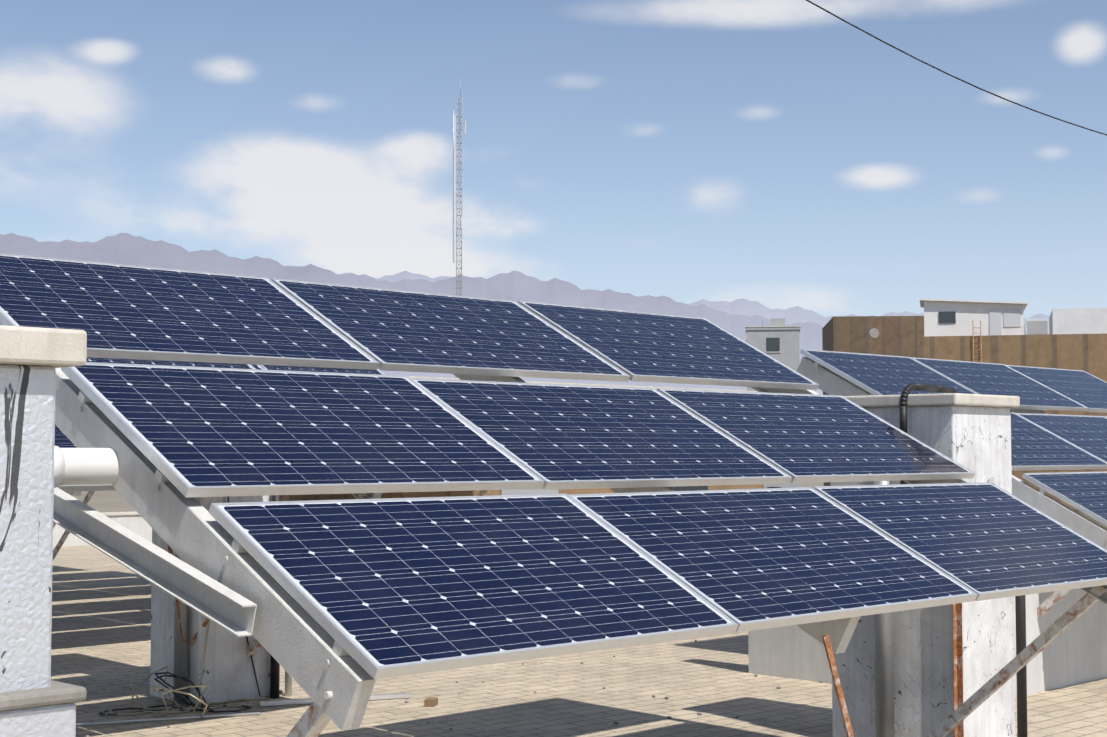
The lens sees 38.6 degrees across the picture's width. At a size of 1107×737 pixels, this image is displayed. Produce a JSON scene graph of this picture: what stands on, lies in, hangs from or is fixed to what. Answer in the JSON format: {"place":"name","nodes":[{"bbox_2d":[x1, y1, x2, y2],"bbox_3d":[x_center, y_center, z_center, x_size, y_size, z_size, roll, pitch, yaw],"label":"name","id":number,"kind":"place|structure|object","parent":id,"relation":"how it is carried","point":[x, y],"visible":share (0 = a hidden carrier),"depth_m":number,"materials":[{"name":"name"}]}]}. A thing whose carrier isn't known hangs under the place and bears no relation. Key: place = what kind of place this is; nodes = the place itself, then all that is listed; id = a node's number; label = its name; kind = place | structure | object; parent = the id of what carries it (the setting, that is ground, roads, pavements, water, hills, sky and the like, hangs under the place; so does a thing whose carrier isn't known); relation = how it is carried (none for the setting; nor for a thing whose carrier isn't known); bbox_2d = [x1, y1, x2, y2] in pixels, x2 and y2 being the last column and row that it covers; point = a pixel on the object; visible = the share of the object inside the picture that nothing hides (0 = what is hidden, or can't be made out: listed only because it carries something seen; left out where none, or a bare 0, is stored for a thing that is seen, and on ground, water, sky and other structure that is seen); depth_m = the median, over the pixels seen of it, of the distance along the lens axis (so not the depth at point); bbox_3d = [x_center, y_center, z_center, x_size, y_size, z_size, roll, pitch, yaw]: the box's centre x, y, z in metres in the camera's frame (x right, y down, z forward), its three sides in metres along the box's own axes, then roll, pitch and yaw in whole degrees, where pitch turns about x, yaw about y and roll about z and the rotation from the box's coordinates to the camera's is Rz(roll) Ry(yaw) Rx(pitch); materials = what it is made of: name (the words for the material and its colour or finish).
{"place":"outdoors","nodes":[
{"label":"outdoors","id":0,"kind":"place"},
{"bbox_2d":[52,491,94,567],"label":"array struts","id":1,"kind":"object","parent":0,"point":[66,533],"visible":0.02,"depth_m":23.75,"materials":[{"name":"grey metal"}]},
{"bbox_2d":[54,357,255,491],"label":"array panels","id":2,"kind":"object","parent":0,"point":[62,440],"visible":0.04,"depth_m":10.65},
{"bbox_2d":[53,490,489,527],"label":"array struts","id":3,"kind":"object","parent":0,"point":[483,492],"depth_m":17.14,"materials":[{"name":"grey metal"}]},
{"bbox_2d":[247,493,371,656],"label":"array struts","id":4,"kind":"object","parent":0,"point":[255,645],"visible":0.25,"depth_m":11.34,"materials":[{"name":"grey metal"}]},
{"bbox_2d":[251,364,384,374],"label":"array panels","id":5,"kind":"object","parent":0,"point":[316,369],"visible":0.04,"depth_m":17.75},
{"bbox_2d":[73,482,823,512],"bbox_3d":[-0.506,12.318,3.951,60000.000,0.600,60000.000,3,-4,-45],"label":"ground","id":6,"kind":"structure","parent":0,"point":[107,501],"depth_m":368.56,"materials":[{"name":"beige concrete"}]},
{"bbox_2d":[453,79,465,377],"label":"telecom mast","id":7,"kind":"object","parent":6,"relation":"on","point":[455,183],"visible":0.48,"depth_m":261.15,"materials":[{"name":"silver metal"}]},
{"bbox_2d":[920,334,1106,509],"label":"wall","id":8,"kind":"structure","parent":6,"relation":"on","point":[1087,353],"depth_m":93.50,"materials":[{"name":"painted concrete"},{"name":"plaster"}]},
{"bbox_2d":[920,299,1027,336],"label":"cabin","id":9,"kind":"object","parent":8,"relation":"on","point":[945,317],"visible":0.85,"depth_m":95.99,"materials":[{"name":"grey paint"}]},
{"bbox_2d":[972,320,981,361],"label":"ladder","id":10,"kind":"object","parent":8,"relation":"attached to","point":[977,338],"visible":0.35,"depth_m":94.27,"materials":[{"name":"metal"}]},
{"bbox_2d":[1025,318,1048,334],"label":"roof cooler box","id":11,"kind":"object","parent":8,"relation":"on","point":[1037,326],"visible":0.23,"depth_m":97.06,"materials":[{"name":"grey metal"}]},
{"bbox_2d":[0,233,1049,394],"bbox_3d":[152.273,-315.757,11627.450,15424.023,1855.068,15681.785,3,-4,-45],"label":"mountains","id":12,"kind":"structure","parent":0,"point":[735,317],"depth_m":8913.18,"materials":[{"name":"stone"}]},
{"bbox_2d":[0,0,1106,317],"label":"sky","id":13,"kind":"structure","parent":0,"point":[776,154],"materials":[{"name":"blue"}]},
{"bbox_2d":[745,326,800,487],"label":"grey building","id":14,"kind":"structure","parent":0,"point":[780,344],"depth_m":169.61,"materials":[{"name":"paint"}]},
{"bbox_2d":[762,311,784,325],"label":"rooftop structure","id":15,"kind":"object","parent":14,"relation":"on","point":[778,322],"visible":0.65,"depth_m":170.80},
{"bbox_2d":[822,316,923,485],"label":"brown building","id":16,"kind":"structure","parent":0,"point":[899,335],"depth_m":119.82,"materials":[{"name":"painted concrete"},{"name":"plaster"}]},
{"bbox_2d":[869,328,878,339],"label":"satellite dish","id":17,"kind":"object","parent":16,"relation":"attached to","point":[873,333],"visible":1,"depth_m":118.09,"materials":[{"name":"grey metal"}]},
{"bbox_2d":[806,0,1106,135],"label":"overhead cable","id":18,"kind":"object","parent":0,"point":[946,72],"visible":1,"depth_m":25.26,"materials":[{"name":"grey plastic"}]},
{"bbox_2d":[1049,308,1106,333],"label":"pale building","id":19,"kind":"structure","parent":0,"point":[1080,321],"depth_m":129.83,"materials":[{"name":"paint"}]},
{"bbox_3d":[-0.122,7.629,13.042,31.000,9.700,36.000,3,-4,-45],"label":"building body","id":20,"kind":"object","parent":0,"visible":0},
{"bbox_2d":[51,542,1106,736],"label":"paved floor","id":21,"kind":"structure","parent":20,"relation":"on","point":[101,632],"depth_m":11.62,"materials":[{"name":"tile"}]},
{"bbox_2d":[0,325,86,736],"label":"pillar","id":22,"kind":"structure","parent":21,"relation":"on","point":[36,700],"depth_m":4.29,"materials":[{"name":"paint"}]},
{"bbox_2d":[54,446,118,487],"bbox_3d":[-0.911,0.385,6.337,0.160,0.148,2.884,-3,-4,43],"label":"pvc pipe","id":23,"kind":"object","parent":22,"relation":"attached to","point":[86,466],"visible":0.1,"depth_m":5.51,"materials":[{"name":"plastic"}]},
{"bbox_2d":[70,491,81,495],"bbox_3d":[-3.304,0.423,16.207,5.073,1.608,2.900,3,-4,-45],"label":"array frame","id":24,"kind":"object","parent":21,"relation":"on","point":[75,493],"depth_m":13.47,"materials":[{"name":"grey metal"}]},
{"bbox_2d":[53,511,151,546],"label":"roof parapet","id":25,"kind":"structure","parent":21,"relation":"on","point":[136,523],"depth_m":30.28,"materials":[{"name":"concrete"}]},
{"bbox_2d":[98,496,272,717],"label":"loose cables","id":26,"kind":"object","parent":21,"relation":"on","point":[176,707],"visible":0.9,"depth_m":10.91,"materials":[{"name":"black rubber"}]},
{"bbox_2d":[150,495,271,705],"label":"pillar","id":27,"kind":"structure","parent":21,"relation":"on","point":[228,672],"depth_m":11.34,"materials":[{"name":"paint"}]},
{"bbox_2d":[167,544,209,644],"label":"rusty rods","id":28,"kind":"object","parent":27,"relation":"attached to","point":[205,623],"visible":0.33,"depth_m":11.12,"materials":[{"name":"metal"}]},
{"bbox_2d":[173,495,291,704],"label":"pillar pipes","id":29,"kind":"object","parent":27,"relation":"attached to","point":[180,658],"visible":0.25,"depth_m":11.13,"materials":[{"name":"grey metal"}]},
{"bbox_2d":[76,693,411,725],"bbox_3d":[-2.154,2.338,10.814,2.586,0.031,0.355,2,-4,-36],"label":"base rail","id":30,"kind":"object","parent":21,"relation":"on","point":[311,700],"visible":0.65,"depth_m":11.07,"materials":[{"name":"metal"}]},
{"bbox_2d":[351,493,381,498],"bbox_3d":[-3.928,0.086,9.678,5.073,1.608,2.900,3,-4,-45],"label":"array frame","id":31,"kind":"object","parent":21,"relation":"on","point":[374,495],"depth_m":10.46,"materials":[{"name":"grey metal"}]},
{"bbox_2d":[86,640,822,736],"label":"roof debris","id":32,"kind":"object","parent":21,"relation":"on","point":[430,701],"visible":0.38,"depth_m":11.07,"materials":[{"name":"grey concrete"}]},
{"bbox_2d":[281,376,763,500],"bbox_3d":[-0.664,1.547,20.155,6.300,2.580,3.700,3,-4,-45],"label":"support rail","id":33,"kind":"object","parent":21,"relation":"on","point":[457,493],"visible":0.02,"depth_m":18.02,"materials":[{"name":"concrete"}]},
{"bbox_2d":[0,323,1106,730],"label":"support frame","id":34,"kind":"object","parent":21,"relation":"on","point":[302,647],"visible":0.35,"depth_m":5.19,"materials":[{"name":"silver metal"}]},
{"bbox_2d":[53,487,256,636],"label":"support beam","id":35,"kind":"structure","parent":34,"relation":"attached to","point":[221,605],"depth_m":5.28,"materials":[{"name":"silver metal"}]},
{"bbox_2d":[0,253,1106,678],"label":"solar panels","id":36,"kind":"object","parent":34,"relation":"on","point":[384,587],"visible":1,"depth_m":6.59,"materials":[{"name":"blue glass"}]},
{"bbox_2d":[286,585,1106,736],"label":"array struts","id":37,"kind":"object","parent":34,"relation":"attached to","point":[314,720],"visible":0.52,"depth_m":8.40,"materials":[{"name":"grey metal"}]},
{"bbox_2d":[1037,589,1071,617],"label":"array struts","id":38,"kind":"object","parent":34,"relation":"attached to","point":[1050,602],"depth_m":11.68,"materials":[{"name":"grey metal"}]},
{"bbox_2d":[822,634,853,736],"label":"rusty rods","id":39,"kind":"object","parent":21,"relation":"on","point":[837,685],"visible":1,"depth_m":6.17,"materials":[{"name":"metal"}]},
{"bbox_2d":[830,393,1019,736],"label":"pillar","id":40,"kind":"structure","parent":21,"relation":"on","point":[971,432],"depth_m":9.44,"materials":[{"name":"paint"}]},
{"bbox_2d":[899,383,956,483],"bbox_3d":[2.338,0.484,9.742,0.069,0.771,0.837,-2,-4,37],"label":"black hose","id":41,"kind":"object","parent":40,"relation":"attached to","point":[908,389],"visible":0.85,"depth_m":9.47,"materials":[{"name":"black"}]},
{"bbox_2d":[748,510,1106,697],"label":"wall","id":42,"kind":"structure","parent":21,"relation":"on","point":[1075,652],"depth_m":12.27,"materials":[{"name":"white paint"}]},
{"bbox_2d":[873,481,1027,736],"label":"pillar pipes","id":43,"kind":"object","parent":21,"relation":"on","point":[884,694],"visible":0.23,"depth_m":9.42,"materials":[{"name":"metal"}]},
{"bbox_2d":[797,357,1106,549],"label":"support beam","id":44,"kind":"structure","parent":21,"relation":"on","point":[829,382],"depth_m":11.82,"materials":[{"name":"grey metal"}]},
{"bbox_2d":[800,349,1106,525],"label":"solar panels","id":45,"kind":"object","parent":44,"relation":"on","point":[1055,442],"visible":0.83,"depth_m":13.66,"materials":[{"name":"blue glass"}]}
]}

